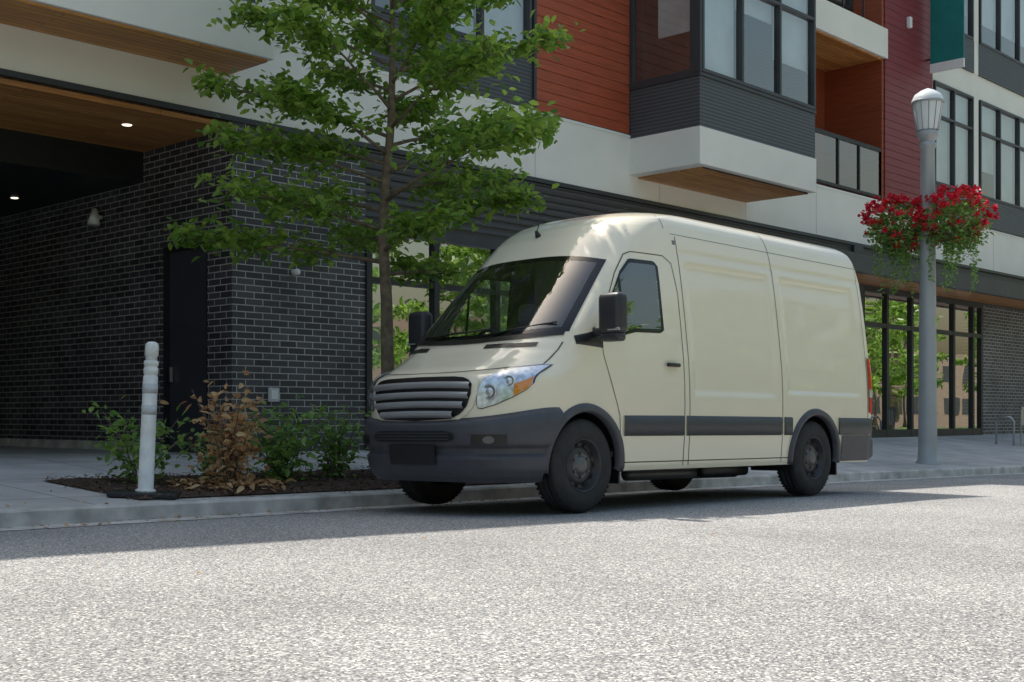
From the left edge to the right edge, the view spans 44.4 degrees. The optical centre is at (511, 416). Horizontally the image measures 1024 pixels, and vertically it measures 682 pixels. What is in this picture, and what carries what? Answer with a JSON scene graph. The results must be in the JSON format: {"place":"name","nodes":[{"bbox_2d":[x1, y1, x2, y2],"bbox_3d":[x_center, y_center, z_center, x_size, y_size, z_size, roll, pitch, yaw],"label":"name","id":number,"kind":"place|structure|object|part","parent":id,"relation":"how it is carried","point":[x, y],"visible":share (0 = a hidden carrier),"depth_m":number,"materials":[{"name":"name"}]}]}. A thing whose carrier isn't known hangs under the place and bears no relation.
{"place":"outdoors","nodes":[
{"label":"outdoors","id":0,"kind":"place"},
{"bbox_2d":[0,446,206,459],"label":"passage floor pavement","id":1,"kind":"structure","parent":0,"point":[14,453],"depth_m":15.75,"materials":[{"name":"concrete"}]},
{"bbox_2d":[0,438,160,451],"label":"passage base","id":2,"kind":"object","parent":1,"relation":"on","point":[76,444],"visible":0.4,"depth_m":18.65,"materials":[{"name":"concrete"}]},
{"bbox_2d":[0,130,231,451],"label":"brick return wall","id":3,"kind":"structure","parent":1,"relation":"on","point":[81,313],"depth_m":17.72,"materials":[{"name":"black brick"}]},
{"bbox_2d":[87,208,99,226],"bbox_3d":[-5.853,-2.784,17.551,0.172,0.252,0.172,0,0,44],"label":"sconce head","id":4,"kind":"object","parent":3,"relation":"attached to","point":[93,220],"visible":1,"depth_m":17.53},
{"bbox_2d":[163,242,206,451],"bbox_3d":[-4.200,-0.880,16.301,1.100,2.700,0.090,0,0,44],"label":"service door frame","id":5,"kind":"object","parent":3,"relation":"attached to","point":[166,323],"visible":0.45,"depth_m":16.61,"materials":[{"name":"black metal"}]},
{"bbox_2d":[169,367,172,381],"bbox_3d":[-4.500,-0.550,16.566,0.040,0.200,0.040,0,0,44],"label":"door handle","id":6,"kind":"object","parent":5,"relation":"attached to","point":[170,374],"visible":1,"depth_m":16.55,"materials":[{"name":"metal"}]},
{"bbox_2d":[170,247,205,451],"bbox_3d":[-4.172,-0.860,16.330,1.000,2.660,0.050,0,0,44],"label":"service door","id":7,"kind":"structure","parent":5,"relation":"in","point":[187,320],"depth_m":16.35,"materials":[{"name":"black metal"}]},
{"bbox_2d":[0,95,207,151],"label":"passage ceiling","id":8,"kind":"structure","parent":0,"point":[39,118],"depth_m":15.48,"materials":[{"name":"brown wood"}]},
{"bbox_2d":[0,128,142,217],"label":"passage drop beam","id":9,"kind":"structure","parent":8,"relation":"attached to","point":[38,171],"depth_m":16.56,"materials":[{"name":"black paint"}]},
{"bbox_3d":[-22.791,-1.420,-4.453,0.500,4.440,26.400,0,0,44],"label":"left wing wall","id":10,"kind":"object","parent":9,"relation":"on","visible":0},
{"bbox_2d":[221,42,1023,276],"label":"fascia","id":11,"kind":"structure","parent":10,"relation":"on","point":[583,156],"depth_m":20.74,"materials":[{"name":"white paint"}]},
{"bbox_2d":[0,23,233,120],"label":"fascia","id":12,"kind":"structure","parent":11,"relation":"attached to","point":[22,50],"depth_m":14.24,"materials":[{"name":"white paint"}]},
{"bbox_2d":[255,0,370,65],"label":"wall","id":13,"kind":"structure","parent":11,"relation":"on","point":[298,46],"depth_m":16.66,"materials":[{"name":"white paint"}]},
{"bbox_2d":[371,9,533,109],"bbox_3d":[-0.964,-5.155,18.466,0.500,0.790,3.300,0,0,44],"label":"panel","id":14,"kind":"object","parent":11,"relation":"on","point":[521,69],"visible":0.21,"depth_m":18.93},
{"bbox_2d":[371,0,531,56],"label":"window frame","id":15,"kind":"object","parent":14,"relation":"on","point":[527,11],"visible":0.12,"depth_m":18.70,"materials":[{"name":"black metal"}]},
{"bbox_2d":[0,68,1023,279],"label":"fascia drip","id":16,"kind":"object","parent":11,"relation":"attached to","point":[95,90],"visible":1,"depth_m":16.96},
{"bbox_2d":[537,0,628,133],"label":"red siding","id":17,"kind":"object","parent":11,"relation":"on","point":[585,79],"visible":0.75,"depth_m":20.42,"materials":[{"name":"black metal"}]},
{"bbox_2d":[532,0,536,107],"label":"corner trim","id":18,"kind":"structure","parent":17,"relation":"attached to","point":[534,65],"depth_m":19.44,"materials":[{"name":"grey metal"}]},
{"bbox_2d":[274,43,1023,239],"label":"fascia reveal","id":19,"kind":"object","parent":11,"relation":"attached to","point":[485,99],"depth_m":20.15,"materials":[{"name":"grey metal"}]},
{"bbox_2d":[393,138,993,270],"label":"fascia joints","id":20,"kind":"object","parent":11,"relation":"attached to","point":[816,210],"visible":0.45,"depth_m":25.65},
{"bbox_2d":[628,75,814,158],"bbox_3d":[3.716,-5.090,22.054,1.530,0.820,3.610,0,0,44],"label":"bay panel","id":21,"kind":"object","parent":11,"relation":"on","point":[698,100],"visible":0.79,"depth_m":20.97,"materials":[{"name":"grey metal"}]},
{"bbox_2d":[629,0,691,86],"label":"bay side frame","id":22,"kind":"object","parent":21,"relation":"attached to","point":[632,43],"visible":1,"depth_m":21.15,"materials":[{"name":"black metal"}]},
{"bbox_2d":[658,0,689,38],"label":"bay side blind","id":23,"kind":"object","parent":21,"relation":"attached to","point":[673,17],"visible":0.8,"depth_m":20.74,"materials":[{"name":"white fabric"}]},
{"bbox_2d":[692,0,702,71],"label":"bay corner post","id":24,"kind":"object","parent":21,"relation":"on","point":[696,35],"visible":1,"depth_m":20.23,"materials":[{"name":"black metal"}]},
{"bbox_2d":[629,126,815,192],"bbox_3d":[3.724,-4.375,22.047,1.550,0.610,3.650,0,0,44],"label":"bay base","id":25,"kind":"object","parent":21,"relation":"attached to","point":[682,149],"visible":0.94,"depth_m":20.95,"materials":[{"name":"white paint"}]},
{"bbox_2d":[639,167,807,202],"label":"bay soffit","id":26,"kind":"structure","parent":25,"relation":"attached to","point":[710,181],"depth_m":21.89,"materials":[{"name":"brown wood"}]},
{"bbox_2d":[629,71,816,113],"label":"bay sill","id":27,"kind":"structure","parent":21,"relation":"on","point":[713,77],"depth_m":20.96,"materials":[{"name":"grey metal"}]},
{"bbox_2d":[702,0,815,109],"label":"window frame","id":28,"kind":"object","parent":21,"relation":"attached to","point":[780,6],"visible":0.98,"depth_m":21.94,"materials":[{"name":"black metal"}]},
{"bbox_2d":[705,0,733,77],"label":"window blind","id":29,"kind":"object","parent":28,"relation":"in","point":[719,36],"depth_m":20.88,"materials":[{"name":"white fabric"}]},
{"bbox_2d":[735,0,770,24],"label":"window blind","id":30,"kind":"object","parent":28,"relation":"in","point":[759,10],"depth_m":21.73,"materials":[{"name":"white fabric"}]},
{"bbox_2d":[772,0,805,71],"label":"window blind","id":31,"kind":"object","parent":28,"relation":"in","point":[793,41],"depth_m":22.56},
{"bbox_2d":[815,127,881,198],"bbox_3d":[6.330,-5.350,25.799,0.050,1.100,5.380,0,0,44],"label":"balcony rail","id":32,"kind":"object","parent":11,"relation":"on","point":[837,137],"visible":0.6,"depth_m":26.70,"materials":[{"name":"black metal"}]},
{"bbox_2d":[825,0,883,200],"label":"loggia side","id":33,"kind":"object","parent":11,"relation":"on","point":[849,171],"visible":0.68,"depth_m":28.05,"materials":[{"name":"orange wood"}]},
{"bbox_2d":[827,0,852,10],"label":"window frame","id":34,"kind":"object","parent":33,"relation":"attached to","point":[848,5],"visible":0.88,"depth_m":28.00,"materials":[{"name":"black metal"}]},
{"bbox_2d":[816,0,887,58],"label":"loggia slab","id":35,"kind":"structure","parent":33,"relation":"attached to","point":[847,26],"depth_m":26.54,"materials":[{"name":"white paint"}]},
{"bbox_2d":[816,30,880,71],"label":"loggia soffit","id":36,"kind":"structure","parent":35,"relation":"attached to","point":[832,53],"depth_m":27.27,"materials":[{"name":"brown wood"}]},
{"bbox_2d":[842,0,863,17],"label":"rail","id":37,"kind":"object","parent":35,"relation":"on","point":[862,7],"visible":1,"depth_m":27.10,"materials":[{"name":"black metal"}]},
{"bbox_2d":[825,0,880,195],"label":"loggia side backing","id":38,"kind":"object","parent":33,"relation":"attached to","point":[854,115],"visible":0.11,"depth_m":28.11,"materials":[{"name":"orange wood"}]},
{"bbox_2d":[935,183,970,222],"bbox_3d":[10.482,-5.120,30.455,0.540,0.720,2.250,0,0,44],"label":"spandrel","id":39,"kind":"object","parent":11,"relation":"on","point":[951,190],"depth_m":29.99,"materials":[{"name":"grey metal"}]},
{"bbox_2d":[932,0,1023,209],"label":"piers","id":40,"kind":"structure","parent":11,"relation":"on","point":[976,73],"depth_m":31.22,"materials":[{"name":"white paint"}]},
{"bbox_2d":[884,0,932,206],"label":"maroon siding","id":41,"kind":"object","parent":40,"relation":"attached to","point":[908,75],"visible":0.62,"depth_m":28.36,"materials":[{"name":"red wood"}]},
{"bbox_2d":[906,16,911,28],"bbox_3d":[9.014,-8.925,28.450,0.100,0.250,0.120,0,0,44],"label":"wall light","id":42,"kind":"object","parent":41,"relation":"attached to","point":[909,22],"visible":1,"depth_m":28.41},
{"bbox_2d":[926,0,964,73],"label":"banner sign","id":43,"kind":"object","parent":41,"relation":"attached to","point":[946,35],"visible":1,"depth_m":28.80,"materials":[{"name":"teal fabric"}]},
{"bbox_2d":[933,80,973,188],"bbox_3d":[10.641,-6.690,30.304,0.140,2.420,2.150,0,0,44],"label":"window frame","id":44,"kind":"object","parent":40,"relation":"attached to","point":[951,120],"visible":0.71,"depth_m":30.31,"materials":[{"name":"black metal"}]},
{"bbox_2d":[936,86,947,183],"bbox_3d":[10.184,-6.690,29.997,0.020,2.420,1.015,0,0,44],"label":"window blind","id":45,"kind":"object","parent":44,"relation":"in","point":[942,157],"depth_m":30.20,"materials":[{"name":"white fabric"}]},
{"bbox_2d":[948,91,966,186],"bbox_3d":[10.925,-6.690,30.776,0.020,2.420,1.015,0,0,44],"label":"window blind","id":46,"kind":"object","parent":44,"relation":"in","point":[961,144],"depth_m":30.89,"materials":[{"name":"white fabric"}]},
{"bbox_2d":[964,0,973,39],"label":"window frame","id":47,"kind":"object","parent":40,"relation":"attached to","point":[970,34],"visible":0.41,"depth_m":31.02,"materials":[{"name":"black metal"}]},
{"bbox_2d":[932,68,1023,117],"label":"floor band","id":48,"kind":"object","parent":40,"relation":"attached to","point":[974,85],"visible":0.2,"depth_m":31.54,"materials":[{"name":"white paint"}]},
{"bbox_2d":[962,36,973,72],"bbox_3d":[10.482,-8.900,30.455,0.540,0.800,2.250,0,0,44],"label":"spandrel","id":49,"kind":"object","parent":48,"relation":"on","point":[969,53],"visible":0.14,"depth_m":30.89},
{"bbox_2d":[978,43,1023,96],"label":"spandrel","id":50,"kind":"object","parent":48,"relation":"on","point":[994,67],"visible":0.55,"depth_m":32.24,"materials":[{"name":"grey metal"}]},
{"bbox_2d":[978,100,1023,209],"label":"window frame","id":51,"kind":"object","parent":40,"relation":"attached to","point":[998,139],"visible":0.89,"depth_m":32.24,"materials":[{"name":"black metal"}]},
{"bbox_2d":[982,106,993,174],"bbox_3d":[11.997,-7.053,31.901,0.020,1.694,1.173,0,0,44],"label":"window blind","id":52,"kind":"object","parent":51,"relation":"in","point":[988,143],"depth_m":32.04,"materials":[{"name":"white fabric"}]},
{"bbox_2d":[994,111,1012,203],"bbox_3d":[12.847,-6.690,32.794,0.020,2.420,1.173,0,0,44],"label":"window blind","id":53,"kind":"object","parent":51,"relation":"in","point":[1006,163],"depth_m":32.87,"materials":[{"name":"white fabric"}]},
{"bbox_2d":[1013,119,1023,206],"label":"window blind","id":54,"kind":"object","parent":51,"relation":"in","point":[1021,166],"depth_m":33.59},
{"bbox_2d":[978,0,1023,65],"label":"window frame","id":55,"kind":"object","parent":40,"relation":"attached to","point":[1017,29],"visible":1,"depth_m":32.25,"materials":[{"name":"black metal"}]},
{"bbox_2d":[982,0,993,30],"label":"window blind","id":56,"kind":"object","parent":55,"relation":"in","point":[987,14],"depth_m":32.09,"materials":[{"name":"white fabric"}]},
{"bbox_2d":[994,0,1012,41],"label":"window blind","id":57,"kind":"object","parent":55,"relation":"in","point":[1006,19],"depth_m":32.91,"materials":[{"name":"white fabric"}]},
{"bbox_2d":[1013,0,1023,47],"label":"window blind","id":58,"kind":"object","parent":55,"relation":"in","point":[1021,23],"depth_m":33.63,"materials":[{"name":"white fabric"}]},
{"bbox_2d":[979,197,1023,237],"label":"spandrel","id":59,"kind":"object","parent":11,"relation":"on","point":[1010,220],"visible":0.36,"depth_m":32.56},
{"bbox_2d":[0,78,230,133],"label":"fascia beam","id":60,"kind":"structure","parent":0,"point":[42,94],"depth_m":14.43,"materials":[{"name":"brown wood"}]},
{"bbox_2d":[27,0,273,61],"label":"balcony slab","id":61,"kind":"structure","parent":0,"point":[189,20],"depth_m":13.98,"materials":[{"name":"white paint"}]},
{"bbox_2d":[0,0,266,74],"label":"balcony soffit","id":62,"kind":"structure","parent":61,"relation":"attached to","point":[38,17],"depth_m":13.88,"materials":[{"name":"brown wood"}]},
{"bbox_2d":[365,221,503,249],"bbox_3d":[2.610,-2.575,21.899,0.140,0.150,13.400,0,0,44],"label":"storefront header","id":63,"kind":"object","parent":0,"point":[471,241],"depth_m":18.39},
{"bbox_2d":[451,4,472,33],"bbox_3d":[-0.933,-6.675,18.382,0.020,2.250,1.013,0,0,44],"label":"window blind","id":64,"kind":"object","parent":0,"point":[467,30],"depth_m":18.61,"materials":[{"name":"white fabric"}]},
{"bbox_2d":[475,0,522,47],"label":"window blind","id":65,"kind":"object","parent":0,"point":[511,15],"depth_m":19.26,"materials":[{"name":"white fabric"}]},
{"bbox_2d":[0,474,1023,681],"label":"road","id":66,"kind":"structure","parent":0,"point":[915,580],"depth_m":5.48,"materials":[{"name":"grey asphalt"}]},
{"bbox_2d":[7,463,716,573],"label":"fallen leaves","id":67,"kind":"object","parent":66,"relation":"on","point":[252,513],"visible":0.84,"depth_m":10.16,"materials":[{"name":"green plant"}]},
{"bbox_2d":[0,465,1023,527],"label":"curb","id":68,"kind":"structure","parent":66,"relation":"on","point":[31,516],"depth_m":11.23,"materials":[{"name":"concrete"}]},
{"bbox_2d":[0,473,1023,530],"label":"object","id":69,"kind":"structure","parent":66,"relation":"on","point":[205,517],"depth_m":11.19,"materials":[{"name":"concrete"}]},
{"bbox_2d":[362,208,872,512],"bbox_3d":[1.268,-0.542,12.419,2.580,2.729,6.104,-1,-1,44],"label":"delivery van","id":70,"kind":"object","parent":66,"relation":"on","point":[666,352],"visible":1,"depth_m":11.32,"materials":[{"name":"beige paint"}]},
{"bbox_3d":[-0.304,-0.988,12.114,0.078,0.739,0.846,0,0,44],"label":"side window","id":71,"kind":"part","parent":70,"relation":"part of","materials":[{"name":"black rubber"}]},
{"bbox_3d":[1.035,-1.007,10.838,0.090,0.743,0.840,-1,-1,44],"label":"side window","id":72,"kind":"part","parent":70,"relation":"part of","materials":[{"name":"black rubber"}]},
{"bbox_2d":[0,434,1023,508],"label":"sidewalk","id":73,"kind":"structure","parent":0,"point":[22,482],"depth_m":13.69,"materials":[{"name":"concrete"}]},
{"bbox_2d":[44,466,496,499],"bbox_3d":[-2.031,0.630,12.487,1.974,0.199,4.932,0,0,44],"label":"planter bed","id":74,"kind":"object","parent":73,"relation":"on","point":[366,479],"visible":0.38,"depth_m":11.62,"materials":[{"name":"brown soil"}]},
{"bbox_2d":[82,395,202,482],"bbox_3d":[-3.377,0.235,11.372,1.013,0.848,0.863,0,0,4],"label":"shrub","id":75,"kind":"object","parent":74,"relation":"on","point":[134,462],"visible":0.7,"depth_m":11.35,"materials":[{"name":"green plant"}]},
{"bbox_2d":[106,341,182,498],"bbox_3d":[-3.048,0.026,10.524,0.560,1.305,0.400,3,0,-6],"label":"delineator post","id":76,"kind":"object","parent":74,"relation":"on","point":[148,430],"visible":1,"depth_m":10.47,"materials":[{"name":"white plastic"}]},
{"bbox_2d":[174,428,232,478],"bbox_3d":[-3.011,0.381,12.304,0.712,0.529,0.545,0,0,85],"label":"shrub","id":77,"kind":"object","parent":74,"relation":"on","point":[206,463],"visible":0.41,"depth_m":12.23,"materials":[{"name":"green plant"}]},
{"bbox_2d":[159,370,296,492],"bbox_3d":[-2.533,0.145,11.357,1.148,1.108,1.106,0,0,44],"label":"dried shrub","id":78,"kind":"object","parent":74,"relation":"on","point":[232,458],"visible":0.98,"depth_m":11.30,"materials":[{"name":"brown plant"}]},
{"bbox_2d":[223,393,340,482],"bbox_3d":[-2.237,0.231,12.214,1.126,0.939,1.035,0,0,5],"label":"shrub","id":79,"kind":"object","parent":74,"relation":"on","point":[276,451],"visible":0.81,"depth_m":12.14,"materials":[{"name":"green plant"}]},
{"bbox_2d":[289,403,370,477],"bbox_3d":[-1.884,0.273,12.868,0.897,0.820,0.847,0,0,44],"label":"shrub","id":80,"kind":"object","parent":74,"relation":"on","point":[339,456],"visible":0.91,"depth_m":12.80,"materials":[{"name":"green plant"}]},
{"bbox_2d":[164,0,585,373],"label":"street tree","id":81,"kind":"object","parent":73,"relation":"on","point":[451,65],"visible":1,"depth_m":12.99,"materials":[{"name":"green plant"}]},
{"bbox_2d":[365,241,508,450],"bbox_3d":[2.606,-1.015,21.903,0.130,2.970,13.400,0,0,44],"label":"storefront frame","id":82,"kind":"object","parent":73,"relation":"on","point":[496,292],"visible":0.12,"depth_m":17.15,"materials":[{"name":"black metal"}]},
{"bbox_2d":[373,238,509,381],"bbox_3d":[2.610,-1.050,21.899,0.001,2.900,13.300,0,0,44],"label":"storefront glass","id":83,"kind":"object","parent":82,"relation":"in","point":[406,301],"visible":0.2,"depth_m":17.92,"materials":[{"name":"clear glass"}]},
{"bbox_2d":[365,150,852,251],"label":"louver blades","id":84,"kind":"object","parent":82,"relation":"attached to","point":[546,206],"visible":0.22,"depth_m":19.59,"materials":[{"name":"black metal"}]},
{"bbox_2d":[851,245,863,316],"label":"pier","id":85,"kind":"structure","parent":73,"relation":"on","point":[857,249],"depth_m":26.92,"materials":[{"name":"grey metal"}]},
{"bbox_2d":[864,286,982,437],"bbox_3d":[9.640,-1.100,29.289,0.130,3.400,6.200,0,0,44],"label":"entry frame","id":86,"kind":"object","parent":73,"relation":"on","point":[911,431],"visible":0.46,"depth_m":28.88,"materials":[{"name":"black metal"}]},
{"bbox_2d":[865,292,978,429],"bbox_3d":[9.644,-1.125,29.286,0.001,3.250,6.200,0,0,44],"label":"entry glass","id":87,"kind":"object","parent":86,"relation":"in","point":[898,367],"visible":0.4,"depth_m":28.89,"materials":[{"name":"clear glass"}]},
{"bbox_2d":[889,88,966,464],"bbox_3d":[7.099,-2.381,21.422,1.503,6.439,0.544,0,0,44],"label":"street lamp","id":88,"kind":"object","parent":73,"relation":"on","point":[927,105],"visible":0.98,"depth_m":21.30,"materials":[{"name":"grey metal"}]},
{"bbox_2d":[857,193,936,298],"bbox_3d":[6.739,-2.958,21.760,1.336,1.864,1.334,0,0,44],"label":"flower basket","id":89,"kind":"object","parent":88,"relation":"hanging from","point":[895,237],"visible":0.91,"depth_m":21.59,"materials":[{"name":"green plant"}]},
{"bbox_2d":[912,184,999,292],"bbox_3d":[7.446,-2.949,21.063,1.413,1.878,1.348,0,0,44],"label":"flower basket","id":90,"kind":"object","parent":88,"relation":"hanging from","point":[952,233],"visible":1,"depth_m":20.84,"materials":[{"name":"green plant"}]},
{"bbox_2d":[983,305,1023,434],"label":"brick wall","id":91,"kind":"structure","parent":73,"relation":"on","point":[1003,361],"depth_m":32.43,"materials":[{"name":"grey brick"}]},
{"bbox_2d":[864,248,1023,310],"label":"fascia trim","id":92,"kind":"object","parent":91,"relation":"on","point":[871,252],"visible":0.2,"depth_m":30.82,"materials":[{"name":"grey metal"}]},
{"bbox_2d":[828,247,1023,300],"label":"canopy","id":93,"kind":"object","parent":92,"relation":"attached to","point":[863,263],"depth_m":27.45,"materials":[{"name":"grey metal"}]},
{"bbox_2d":[856,273,1023,308],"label":"canopy soffit","id":94,"kind":"structure","parent":93,"relation":"attached to","point":[866,279],"depth_m":29.07,"materials":[{"name":"brown wood"}]},
{"bbox_2d":[995,416,1014,445],"bbox_3d":[11.238,0.335,28.596,0.448,0.674,0.050,0,0,44],"label":"bike rack","id":95,"kind":"object","parent":73,"relation":"on","point":[1010,417],"visible":0.9,"depth_m":28.55,"materials":[{"name":"metal"}]},
{"bbox_2d":[365,149,850,250],"bbox_3d":[2.479,-3.145,22.023,0.380,0.990,13.400,0,0,44],"label":"storefront louver","id":96,"kind":"object","parent":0,"point":[376,172],"visible":0.29,"depth_m":19.43,"materials":[{"name":"black metal"}]},
{"bbox_2d":[636,0,747,82],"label":"bay room wall","id":97,"kind":"structure","parent":0,"point":[656,56],"depth_m":21.68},
{"bbox_2d":[748,0,807,103],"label":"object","id":98,"kind":"structure","parent":0,"point":[761,73],"depth_m":23.49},
{"bbox_2d":[964,0,966,16],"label":"window blind","id":99,"kind":"object","parent":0,"point":[965,8],"depth_m":31.09,"materials":[{"name":"white fabric"}]},
{"bbox_2d":[1020,407,1023,445],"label":"patio chair","id":100,"kind":"object","parent":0,"point":[1021,416],"visible":0.94,"depth_m":29.10,"materials":[{"name":"metal"}]},
{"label":"shop floor","id":101,"kind":"structure","parent":0,"visible":0},
{"bbox_2d":[232,121,364,452],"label":"brick wall","id":102,"kind":"structure","parent":101,"relation":"on","point":[302,333],"depth_m":16.23,"materials":[{"name":"black brick"}]},
{"bbox_2d":[268,388,278,401],"bbox_3d":[-3.023,-0.270,15.912,0.040,0.180,0.160,0,0,44],"label":"wall outlet","id":103,"kind":"object","parent":102,"relation":"attached to","point":[269,396],"depth_m":15.86,"materials":[{"name":"grey plastic"}]},
{"bbox_2d":[271,390,277,399],"bbox_3d":[-3.006,-0.270,15.896,0.012,0.120,0.100,0,0,44],"label":"wall outlet cover","id":104,"kind":"object","parent":103,"relation":"attached to","point":[274,394],"depth_m":15.88,"materials":[{"name":"grey metal"}]},
{"bbox_2d":[291,269,299,275],"bbox_3d":[-2.781,-1.850,16.123,0.100,0.080,0.080,0,0,44],"label":"wall camera","id":105,"kind":"object","parent":102,"relation":"attached to","point":[295,272],"depth_m":16.09,"materials":[{"name":"white plastic"}]},
{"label":"shop","id":106,"kind":"object","parent":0,"visible":0},
{"bbox_2d":[375,0,1014,197],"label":"window","id":107,"kind":"structure","parent":106,"relation":"on","point":[989,39],"depth_m":35.44,"materials":[{"name":"glass"}]},
{"bbox_2d":[815,68,824,185],"bbox_3d":[5.305,-8.080,26.789,0.100,6.640,5.400,0,0,44],"label":"loggia back","id":108,"kind":"object","parent":107,"relation":"attached to","point":[820,124],"depth_m":28.51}
]}

